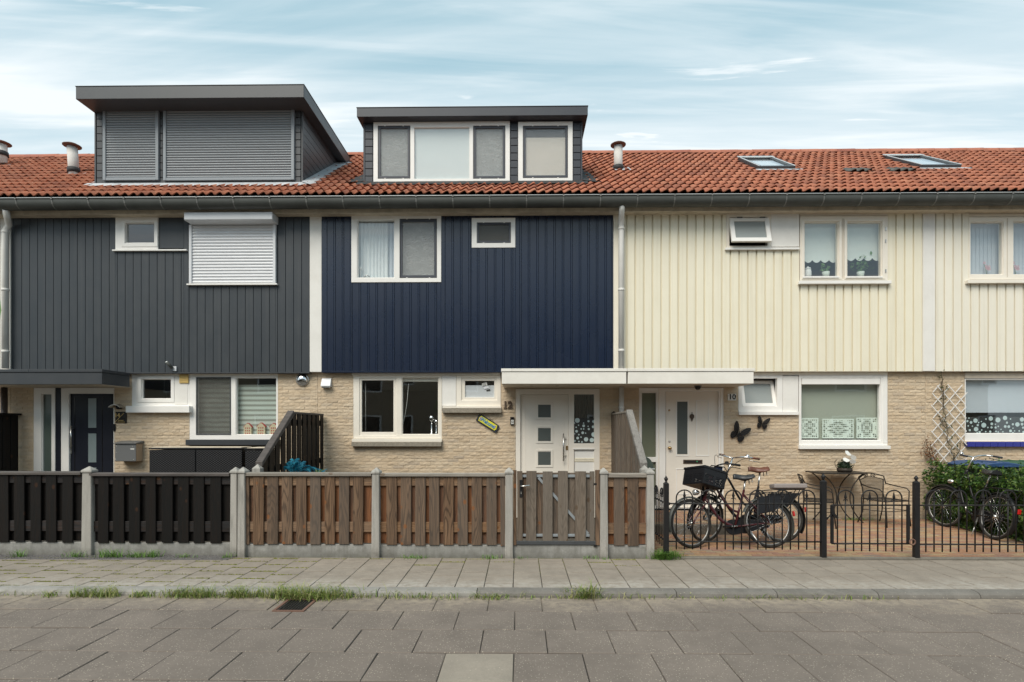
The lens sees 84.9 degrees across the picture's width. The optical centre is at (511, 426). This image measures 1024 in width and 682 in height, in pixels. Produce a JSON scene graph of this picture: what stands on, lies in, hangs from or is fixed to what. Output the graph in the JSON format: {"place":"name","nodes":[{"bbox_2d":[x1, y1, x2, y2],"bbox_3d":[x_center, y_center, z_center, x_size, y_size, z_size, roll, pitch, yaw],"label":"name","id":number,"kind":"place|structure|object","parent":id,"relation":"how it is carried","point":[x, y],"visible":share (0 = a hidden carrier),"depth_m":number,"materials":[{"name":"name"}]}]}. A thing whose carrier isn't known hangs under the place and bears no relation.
{"place":"outdoors","nodes":[
{"label":"outdoors","id":0,"kind":"place"},
{"bbox_2d":[0,554,234,559],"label":"gravel","id":1,"kind":"structure","parent":0,"point":[121,557],"depth_m":7.03,"materials":[{"name":"grey gravel"}]},
{"bbox_2d":[10,509,719,554],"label":"garden ground","id":2,"kind":"structure","parent":0,"point":[537,539],"depth_m":8.14,"materials":[{"name":"soil"}]},
{"bbox_2d":[0,413,21,470],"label":"side fence","id":3,"kind":"object","parent":2,"relation":"on","point":[8,441],"visible":0.63,"depth_m":10.05,"materials":[{"name":"black wood"}]},
{"bbox_2d":[0,140,93,412],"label":"terraced house","id":4,"kind":"structure","parent":2,"relation":"on","point":[18,170],"depth_m":12.21,"materials":[{"name":"tile"}]},
{"bbox_2d":[0,84,362,471],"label":"terraced house","id":5,"kind":"structure","parent":2,"relation":"on","point":[172,227],"depth_m":10.16,"materials":[{"name":"wood"}]},
{"bbox_2d":[70,394,112,471],"bbox_3d":[-7.756,0.526,10.289,0.821,2.266,0.114,0,0,1],"label":"front door","id":6,"kind":"structure","parent":5,"relation":"in","point":[91,419],"depth_m":10.30,"materials":[{"name":"wood"}]},
{"bbox_2d":[108,404,124,408],"bbox_3d":[-7.192,-0.365,10.177,0.216,0.089,0.137,0,0,1],"label":"security camera","id":7,"kind":"object","parent":5,"relation":"attached to","point":[118,406],"visible":1,"depth_m":10.17,"materials":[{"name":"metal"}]},
{"bbox_2d":[115,412,126,422],"bbox_3d":[-7.154,-0.173,10.235,0.206,0.208,0.018,0,0,1],"label":"house number","id":8,"kind":"object","parent":5,"relation":"attached to","point":[120,417],"visible":1,"depth_m":10.23,"materials":[{"name":"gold metal"}]},
{"bbox_2d":[113,441,143,460],"bbox_3d":[-6.941,0.437,10.130,0.408,0.369,0.221,0,0,1],"label":"letterbox","id":9,"kind":"object","parent":5,"relation":"attached to","point":[128,450],"visible":1,"depth_m":10.05,"materials":[{"name":"metal"}]},
{"bbox_2d":[115,217,158,248],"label":"window","id":10,"kind":"structure","parent":5,"relation":"in","point":[117,219],"depth_m":10.14,"materials":[{"name":"white plastic"}]},
{"bbox_2d":[132,374,189,405],"bbox_3d":[-6.432,-0.668,10.278,1.068,0.625,0.070,0,0,1],"label":"window","id":11,"kind":"structure","parent":5,"relation":"in","point":[135,402],"depth_m":10.25,"materials":[{"name":"white plastic"}]},
{"bbox_2d":[165,361,176,370],"bbox_3d":[-6.140,-1.094,10.068,0.060,0.176,0.189,0,0,41],"label":"wall spotlight","id":12,"kind":"object","parent":5,"relation":"attached to","point":[170,366],"depth_m":10.05,"materials":[{"name":"silver metal"}]},
{"bbox_2d":[190,374,277,438],"bbox_3d":[-5.087,-0.351,10.265,1.623,1.222,0.080,0,0,1],"label":"window","id":13,"kind":"structure","parent":5,"relation":"in","point":[234,377],"depth_m":10.23,"materials":[{"name":"white plastic"}]},
{"bbox_2d":[243,423,252,433],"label":"model house","id":14,"kind":"structure","parent":5,"relation":"on","point":[248,428],"depth_m":10.29,"materials":[{"name":"beige ceramic"}]},
{"bbox_2d":[238,385,275,433],"bbox_3d":[-4.730,-0.324,10.346,0.785,0.912,0.002,0,0,1],"label":"duo roller blind","id":15,"kind":"object","parent":5,"relation":"attached to","point":[256,405],"visible":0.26,"depth_m":10.35,"materials":[{"name":"white fabric"}]},
{"bbox_2d":[256,423,266,433],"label":"model house","id":16,"kind":"structure","parent":5,"relation":"on","point":[261,428],"depth_m":10.29,"materials":[{"name":"beige ceramic"}]},
{"bbox_2d":[269,423,275,433],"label":"model house","id":17,"kind":"structure","parent":5,"relation":"on","point":[272,426],"depth_m":10.29,"materials":[{"name":"beige ceramic"}]},
{"bbox_2d":[148,446,251,471],"bbox_3d":[-5.243,1.004,9.477,1.570,1.332,0.430,0,0,1],"label":"wicker cabinet","id":18,"kind":"object","parent":2,"relation":"on","point":[196,458],"visible":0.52,"depth_m":9.27,"materials":[{"name":"wicker"}]},
{"bbox_2d":[244,447,274,471],"bbox_3d":[-4.226,1.008,9.463,0.405,1.325,0.430,0,0,1],"label":"wicker cabinet","id":19,"kind":"object","parent":2,"relation":"on","point":[252,454],"visible":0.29,"depth_m":9.26,"materials":[{"name":"wicker"}]},
{"bbox_2d":[252,411,323,543],"bbox_3d":[-3.480,0.722,8.893,0.110,1.957,2.510,0,0,1],"label":"side fence","id":20,"kind":"object","parent":2,"relation":"on","point":[305,436],"visible":0.48,"depth_m":8.88,"materials":[{"name":"black wood"}]},
{"bbox_2d":[284,458,320,471],"bbox_3d":[-2.852,0.797,7.724,0.603,0.727,0.289,0,0,1],"label":"blue palm","id":21,"kind":"object","parent":2,"relation":"on","point":[295,463],"visible":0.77,"depth_m":7.69,"materials":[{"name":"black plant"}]},
{"bbox_2d":[306,105,630,517],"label":"terraced house","id":22,"kind":"structure","parent":2,"relation":"on","point":[507,280],"depth_m":10.09,"materials":[{"name":"wood"}]},
{"bbox_2d":[321,378,331,387],"bbox_3d":[-3.371,-0.793,10.148,0.174,0.176,0.092,0,0,1],"label":"vent cover","id":23,"kind":"object","parent":22,"relation":"attached to","point":[326,382],"visible":1,"depth_m":10.13,"materials":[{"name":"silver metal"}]},
{"bbox_2d":[365,382,365,426],"bbox_3d":[-2.697,-0.367,10.307,0.012,0.926,0.007,0,0,1],"label":"blind rod","id":24,"kind":"object","parent":22,"relation":"attached to","point":[365,404],"visible":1,"depth_m":10.30,"materials":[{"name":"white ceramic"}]},
{"bbox_2d":[359,222,387,277],"bbox_3d":[-2.565,-3.271,10.226,0.609,1.187,0.024,0,0,1],"label":"net curtain","id":25,"kind":"object","parent":22,"relation":"hanging from","point":[373,249],"visible":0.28,"depth_m":10.22,"materials":[{"name":"white fabric"}]},
{"bbox_2d":[388,222,393,277],"bbox_3d":[-2.198,-3.279,10.251,0.157,1.190,0.024,0,0,1],"label":"net curtain","id":26,"kind":"object","parent":22,"relation":"hanging from","point":[390,249],"visible":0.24,"depth_m":10.25,"materials":[{"name":"white fabric"}]},
{"bbox_2d":[351,216,440,282],"bbox_3d":[-2.083,-3.224,10.113,1.621,1.245,0.102,0,0,1],"label":"window","id":27,"kind":"structure","parent":22,"relation":"in","point":[417,239],"depth_m":10.08,"materials":[{"name":"white glass"}]},
{"bbox_2d":[353,375,441,438],"bbox_3d":[-2.085,-0.362,10.224,1.619,1.157,0.080,0,0,1],"label":"window","id":28,"kind":"structure","parent":22,"relation":"in","point":[397,433],"depth_m":10.19,"materials":[{"name":"white glass"}]},
{"bbox_2d":[403,378,437,381],"bbox_3d":[-1.680,-0.861,10.254,0.665,0.074,0.040,0,0,1],"label":"roller blind","id":29,"kind":"object","parent":22,"relation":"attached to","point":[420,379],"visible":1,"depth_m":10.23,"materials":[{"name":"beige fabric"}]},
{"bbox_2d":[429,415,434,433],"bbox_3d":[-1.484,-0.031,10.331,0.112,0.359,0.112,0,0,1],"label":"silver candle holder","id":30,"kind":"object","parent":22,"relation":"in","point":[431,418],"visible":0.89,"depth_m":10.30,"materials":[{"name":"silver metal"}]},
{"bbox_2d":[456,375,500,405],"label":"window","id":31,"kind":"structure","parent":22,"relation":"in","point":[461,400],"depth_m":10.17,"materials":[{"name":"white plastic"}]},
{"bbox_2d":[465,385,493,396],"bbox_3d":[-0.589,-0.638,10.215,0.555,0.238,0.001,0,0,1],"label":"window film","id":32,"kind":"object","parent":22,"relation":"attached to","point":[475,391],"depth_m":10.21,"materials":[{"name":"white plastic"}]},
{"bbox_2d":[482,382,489,390],"bbox_3d":[-0.474,-0.731,10.201,0.160,0.162,0.003,0,0,1],"label":"sticker","id":33,"kind":"object","parent":22,"relation":"attached to","point":[485,384],"visible":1,"depth_m":10.20,"materials":[{"name":"white paper"}]},
{"bbox_2d":[476,414,498,432],"bbox_3d":[-0.442,-0.064,10.132,0.424,0.346,0.026,0,0,1],"label":"welcome sign","id":34,"kind":"object","parent":22,"relation":"attached to","point":[487,422],"visible":1,"depth_m":10.12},
{"bbox_2d":[472,218,514,247],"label":"window","id":35,"kind":"structure","parent":22,"relation":"in","point":[486,232],"depth_m":10.05,"materials":[{"name":"white glass"}]},
{"bbox_2d":[504,401,512,408],"bbox_3d":[-0.072,-0.399,10.138,0.165,0.135,0.016,0,0,1],"label":"house number","id":36,"kind":"object","parent":22,"relation":"attached to","point":[510,407],"visible":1,"depth_m":10.13,"materials":[{"name":"black metal"}]},
{"bbox_2d":[510,417,513,424],"bbox_3d":[0.004,-0.106,10.131,0.070,0.143,0.033,0,0,1],"label":"doorbell","id":37,"kind":"object","parent":22,"relation":"attached to","point":[511,420],"visible":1,"depth_m":10.12,"materials":[{"name":"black plastic"}]},
{"bbox_2d":[521,395,567,472],"bbox_3d":[0.593,0.529,10.166,0.867,2.223,0.133,0,0,1],"label":"front door","id":38,"kind":"structure","parent":22,"relation":"in","point":[544,418],"depth_m":10.19,"materials":[{"name":"wood"}]},
{"bbox_2d":[574,418,593,442],"bbox_3d":[1.314,0.070,10.183,0.366,0.465,0.002,0,0,1],"label":"window film","id":39,"kind":"object","parent":22,"relation":"attached to","point":[583,430],"depth_m":10.18,"materials":[{"name":"plastic"}]},
{"bbox_2d":[574,395,593,417],"bbox_3d":[1.335,-0.136,10.333,0.376,0.920,0.024,0,0,1],"label":"door curtain","id":40,"kind":"object","parent":22,"relation":"hanging from","point":[583,406],"depth_m":10.33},
{"bbox_2d":[611,410,647,544],"bbox_3d":[1.820,0.708,8.841,0.110,1.985,2.550,0,0,1],"label":"side fence","id":41,"kind":"object","parent":2,"relation":"on","point":[627,453],"visible":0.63,"depth_m":8.71,"materials":[{"name":"brown wood"}]},
{"bbox_2d":[594,149,954,518],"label":"terraced house","id":42,"kind":"structure","parent":2,"relation":"on","point":[724,295],"depth_m":10.01,"materials":[{"name":"wood"}]},
{"bbox_2d":[694,385,701,389],"bbox_3d":[3.225,-0.675,9.707,0.130,0.080,0.130,0,0,1],"label":"porch lamp","id":43,"kind":"object","parent":42,"relation":"attached to","point":[697,387],"visible":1,"depth_m":9.67,"materials":[{"name":"black metal"}]},
{"bbox_2d":[727,394,735,400],"bbox_3d":[3.961,-0.534,10.084,0.149,0.120,0.018,0,0,1],"label":"house number","id":44,"kind":"object","parent":42,"relation":"attached to","point":[731,397],"visible":1,"depth_m":10.08,"materials":[{"name":"grey metal"}]},
{"bbox_2d":[730,421,750,441],"bbox_3d":[4.111,0.084,10.054,0.368,0.386,0.043,0,0,1],"label":"butterfly ornament","id":45,"kind":"object","parent":42,"relation":"attached to","point":[741,434],"visible":1,"depth_m":10.05,"materials":[{"name":"black metal"}]},
{"bbox_2d":[726,214,771,247],"bbox_3d":[4.224,-3.494,9.962,0.787,0.609,0.243,0,0,1],"label":"window","id":46,"kind":"structure","parent":42,"relation":"in","point":[749,228],"depth_m":9.95,"materials":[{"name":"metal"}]},
{"bbox_2d":[738,375,782,411],"bbox_3d":[4.485,-0.607,10.191,0.795,0.667,0.198,0,0,1],"label":"window","id":47,"kind":"structure","parent":42,"relation":"in","point":[759,396],"depth_m":10.13,"materials":[{"name":"white plastic"}]},
{"bbox_2d":[757,416,769,428],"bbox_3d":[4.523,-0.078,10.053,0.232,0.250,0.036,0,0,1],"label":"butterfly ornament","id":48,"kind":"object","parent":42,"relation":"attached to","point":[763,424],"visible":1,"depth_m":10.05,"materials":[{"name":"black metal"}]},
{"bbox_2d":[805,266,811,275],"bbox_3d":[5.345,-2.804,10.108,0.120,0.195,0.120,0,0,1],"label":"lidded jar","id":49,"kind":"object","parent":42,"relation":"in","point":[808,271],"visible":0.82,"depth_m":10.06,"materials":[{"name":"ceramic"}]},
{"bbox_2d":[801,418,818,438],"bbox_3d":[5.419,0.034,10.182,0.313,0.387,0.030,0,0,1],"label":"lace panel","id":50,"kind":"object","parent":42,"relation":"attached to","point":[803,432],"visible":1,"depth_m":10.18,"materials":[{"name":"fabric"}]},
{"bbox_2d":[805,224,834,262],"bbox_3d":[5.580,-3.356,10.115,0.596,0.780,0.001,0,0,1],"label":"scalloped blind","id":51,"kind":"object","parent":42,"relation":"attached to","point":[819,242],"visible":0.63,"depth_m":10.12,"materials":[{"name":"white fabric"}]},
{"bbox_2d":[820,263,829,275],"bbox_3d":[5.663,-2.825,10.118,0.179,0.255,0.147,0,0,27],"label":"pot plant","id":52,"kind":"object","parent":42,"relation":"in","point":[826,272],"visible":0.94,"depth_m":10.08,"materials":[{"name":"green plant"}]},
{"bbox_2d":[822,419,853,438],"bbox_3d":[5.928,0.040,10.176,0.569,0.373,0.030,0,0,1],"label":"lace panel","id":53,"kind":"object","parent":42,"relation":"attached to","point":[832,435],"visible":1,"depth_m":10.17,"materials":[{"name":"fabric"}]},
{"bbox_2d":[801,384,876,439],"bbox_3d":[5.970,-0.260,10.210,1.374,1.056,0.001,0,0,1],"label":"roller blind","id":54,"kind":"object","parent":42,"relation":"attached to","point":[838,401],"visible":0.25,"depth_m":10.21,"materials":[{"name":"white fabric"}]},
{"bbox_2d":[797,375,887,445],"bbox_3d":[5.966,-0.301,10.111,1.584,1.276,0.102,0,0,1],"label":"window","id":55,"kind":"structure","parent":42,"relation":"in","point":[881,381],"depth_m":10.07,"materials":[{"name":"white plastic"}]},
{"bbox_2d":[799,216,887,280],"bbox_3d":[5.913,-3.182,9.996,1.549,1.148,0.130,0,0,1],"label":"window","id":56,"kind":"structure","parent":42,"relation":"in","point":[840,222],"depth_m":9.96,"materials":[{"name":"white glass"}]},
{"bbox_2d":[847,251,874,275],"bbox_3d":[6.299,-2.937,10.101,0.627,0.484,0.171,0,0,1],"label":"pot plant","id":57,"kind":"object","parent":42,"relation":"in","point":[860,272],"visible":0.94,"depth_m":10.08,"materials":[{"name":"green plant"}]},
{"bbox_2d":[847,224,877,260],"bbox_3d":[6.354,-3.370,10.105,0.611,0.745,0.001,0,0,1],"label":"scalloped blind","id":58,"kind":"object","parent":42,"relation":"attached to","point":[862,239],"visible":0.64,"depth_m":10.11,"materials":[{"name":"white fabric"}]},
{"bbox_2d":[856,418,876,438],"bbox_3d":[6.449,0.029,10.168,0.380,0.395,0.030,0,0,1],"label":"lace panel","id":59,"kind":"object","parent":42,"relation":"attached to","point":[873,431],"visible":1,"depth_m":10.16,"materials":[{"name":"fabric"}]},
{"bbox_2d":[822,147,1023,518],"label":"terraced house","id":60,"kind":"structure","parent":2,"relation":"on","point":[979,326],"depth_m":9.95,"materials":[{"name":"brick"}]},
{"bbox_2d":[920,435,939,472],"bbox_3d":[7.488,0.499,9.970,0.397,0.691,0.203,0,0,1],"label":"withered branch","id":61,"kind":"object","parent":60,"relation":"attached to","point":[930,456],"visible":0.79,"depth_m":9.98,"materials":[{"name":"brown plant"}]},
{"bbox_2d":[931,384,967,466],"bbox_3d":[7.822,0.016,10.009,0.661,1.565,0.014,0,0,1],"label":"trellis","id":62,"kind":"object","parent":60,"relation":"attached to","point":[947,423],"visible":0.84,"depth_m":10.01,"materials":[{"name":"white wood"}]},
{"bbox_2d":[936,372,964,460],"bbox_3d":[7.822,-0.062,9.990,0.487,1.961,0.151,0,0,1],"label":"climbing vine","id":63,"kind":"object","parent":62,"relation":"attached to","point":[943,395],"visible":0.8,"depth_m":9.98,"materials":[{"name":"brown plant"}]},
{"bbox_2d":[965,378,1023,440],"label":"window","id":64,"kind":"structure","parent":60,"relation":"in","point":[968,436],"depth_m":10.04,"materials":[{"name":"white plastic"}]},
{"bbox_2d":[966,380,1023,412],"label":"roller blind","id":65,"kind":"object","parent":60,"relation":"attached to","point":[994,396],"visible":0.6,"depth_m":10.15,"materials":[{"name":"white fabric"}]},
{"bbox_2d":[966,416,1023,432],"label":"window film","id":66,"kind":"object","parent":60,"relation":"attached to","point":[1003,424],"depth_m":10.08,"materials":[{"name":"plastic"}]},
{"bbox_2d":[969,217,1023,279],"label":"window","id":67,"kind":"structure","parent":60,"relation":"in","point":[1005,224],"depth_m":9.93,"materials":[{"name":"white plastic"}]},
{"bbox_2d":[971,224,1023,273],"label":"vertical blind","id":68,"kind":"object","parent":60,"relation":"attached to","point":[984,242],"visible":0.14,"depth_m":10.09,"materials":[{"name":"white fabric"}]},
{"bbox_2d":[0,595,1023,681],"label":"road","id":69,"kind":"structure","parent":0,"point":[61,638],"depth_m":4.48,"materials":[{"name":"grey concrete"}]},
{"bbox_2d":[272,599,317,611],"bbox_3d":[-2.070,1.720,5.349,0.297,0.040,0.360,0,0,1],"label":"drain grate","id":70,"kind":"object","parent":69,"relation":"on","point":[290,603],"visible":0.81,"depth_m":5.32,"materials":[{"name":"black metal"}]},
{"bbox_2d":[4,579,898,603],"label":"kerb grass","id":71,"kind":"structure","parent":69,"relation":"on","point":[298,595],"depth_m":5.58,"materials":[{"name":"green plant"}]},
{"bbox_2d":[0,585,1023,599],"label":"kerb","id":72,"kind":"structure","parent":69,"relation":"on","point":[741,593],"depth_m":5.63,"materials":[{"name":"concrete"}]},
{"bbox_2d":[0,557,1023,589],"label":"pavement","id":73,"kind":"structure","parent":0,"point":[706,573],"depth_m":6.30,"materials":[{"name":"grey concrete"}]},
{"bbox_2d":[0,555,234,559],"bbox_3d":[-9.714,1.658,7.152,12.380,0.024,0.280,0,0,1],"label":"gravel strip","id":74,"kind":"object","parent":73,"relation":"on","point":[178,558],"visible":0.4,"depth_m":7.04,"materials":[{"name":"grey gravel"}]},
{"bbox_2d":[0,466,238,556],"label":"garden fence","id":75,"kind":"object","parent":73,"relation":"on","point":[94,511],"visible":0.84,"depth_m":7.18,"materials":[{"name":"black wood"}]},
{"bbox_2d":[0,557,639,585],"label":"joint moss","id":76,"kind":"object","parent":73,"relation":"on","point":[193,567],"visible":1,"depth_m":6.43,"materials":[{"name":"green plant"}]},
{"bbox_2d":[7,516,872,560],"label":"grass","id":77,"kind":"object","parent":73,"relation":"on","point":[661,555],"visible":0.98,"depth_m":7.04,"materials":[{"name":"green plant"}]},
{"bbox_2d":[237,467,654,558],"bbox_3d":[-0.843,1.106,7.087,5.260,1.188,0.138,0,0,1],"label":"garden fence","id":78,"kind":"object","parent":73,"relation":"on","point":[376,507],"visible":0.91,"depth_m":7.07,"materials":[{"name":"brown wood"}]},
{"bbox_2d":[517,471,596,546],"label":"garden gate","id":79,"kind":"structure","parent":78,"relation":"attached to","point":[551,505],"depth_m":7.04,"materials":[{"name":"brown wood"}]},
{"bbox_2d":[0,0,1023,153],"label":"sky","id":80,"kind":"structure","parent":0,"point":[649,74],"materials":[{"name":"blue"}]},
{"bbox_2d":[654,519,1023,560],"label":"patio","id":81,"kind":"structure","parent":0,"point":[762,553],"depth_m":7.71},
{"bbox_2d":[646,457,654,469],"bbox_3d":[2.068,1.027,8.884,0.340,1.246,0.248,0,0,1],"label":"pillar postbox","id":82,"kind":"object","parent":81,"relation":"on","point":[649,463],"visible":0.14,"depth_m":8.77,"materials":[{"name":"metal"}]},
{"bbox_2d":[655,510,736,534],"bbox_3d":[2.702,1.625,9.338,1.510,0.250,1.547,0,0,1],"label":"door step","id":83,"kind":"object","parent":81,"relation":"on","point":[680,516],"depth_m":8.57,"materials":[{"name":"grey concrete"}]},
{"bbox_2d":[669,461,794,547],"bbox_3d":[3.006,1.085,7.802,1.817,1.208,0.703,0,-17,-1],"label":"bicycle","id":84,"kind":"object","parent":81,"relation":"on","point":[699,477],"visible":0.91,"depth_m":7.72,"materials":[{"name":"metal"}]},
{"bbox_2d":[654,474,826,557],"bbox_3d":[2.908,1.164,7.466,2.011,1.172,1.030,0,0,1],"label":"iron fence","id":85,"kind":"object","parent":81,"relation":"on","point":[663,503],"visible":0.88,"depth_m":6.97,"materials":[{"name":"black metal"}]},
{"bbox_2d":[827,490,915,551],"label":"iron gate","id":86,"kind":"structure","parent":85,"relation":"attached to","point":[833,515],"depth_m":6.95,"materials":[{"name":"black metal"}]},
{"bbox_2d":[687,453,806,542],"bbox_3d":[3.343,1.006,8.085,1.799,1.318,0.745,0,-10,0],"label":"bicycle","id":87,"kind":"object","parent":81,"relation":"on","point":[802,517],"visible":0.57,"depth_m":8.03,"materials":[{"name":"metal"}]},
{"bbox_2d":[797,473,836,528],"bbox_3d":[5.112,1.224,9.395,0.579,0.858,0.619,0,0,29],"label":"bistro chair","id":88,"kind":"object","parent":81,"relation":"on","point":[801,480],"visible":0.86,"depth_m":9.32,"materials":[{"name":"metal"}]},
{"bbox_2d":[805,471,867,522],"bbox_3d":[5.690,1.222,9.774,0.876,0.870,0.500,0,0,1],"label":"bistro table","id":89,"kind":"object","parent":81,"relation":"on","point":[835,472],"visible":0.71,"depth_m":9.64,"materials":[{"name":"metal"}]},
{"bbox_2d":[835,451,855,471],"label":"potted white flowers","id":90,"kind":"object","parent":89,"relation":"on","point":[844,464],"visible":1,"depth_m":9.66,"materials":[{"name":"plant"}]},
{"bbox_2d":[857,473,910,527],"bbox_3d":[6.279,1.224,9.464,0.619,0.858,0.579,0,0,-17],"label":"bistro chair","id":91,"kind":"object","parent":81,"relation":"on","point":[873,482],"visible":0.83,"depth_m":9.65,"materials":[{"name":"metal"}]},
{"bbox_2d":[912,475,1023,557],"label":"iron fence","id":92,"kind":"object","parent":81,"relation":"on","point":[916,504],"visible":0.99,"depth_m":6.94,"materials":[{"name":"black metal"}]},
{"bbox_2d":[921,458,1023,540],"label":"hedge","id":93,"kind":"object","parent":81,"relation":"on","point":[1012,479],"visible":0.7,"depth_m":8.82,"materials":[{"name":"green plant"}]},
{"bbox_2d":[924,452,1022,539],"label":"bicycle","id":94,"kind":"object","parent":81,"relation":"on","point":[995,514],"visible":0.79,"depth_m":8.47,"materials":[{"name":"metal"}]},
{"bbox_2d":[947,460,1022,476],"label":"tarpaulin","id":95,"kind":"object","parent":81,"relation":"on","point":[994,463],"visible":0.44,"depth_m":9.04,"materials":[{"name":"plastic"}]},
{"bbox_2d":[997,460,1023,465],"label":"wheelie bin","id":96,"kind":"object","parent":81,"relation":"on","point":[1020,462],"visible":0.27,"depth_m":9.36,"materials":[{"name":"plastic"}]}
]}

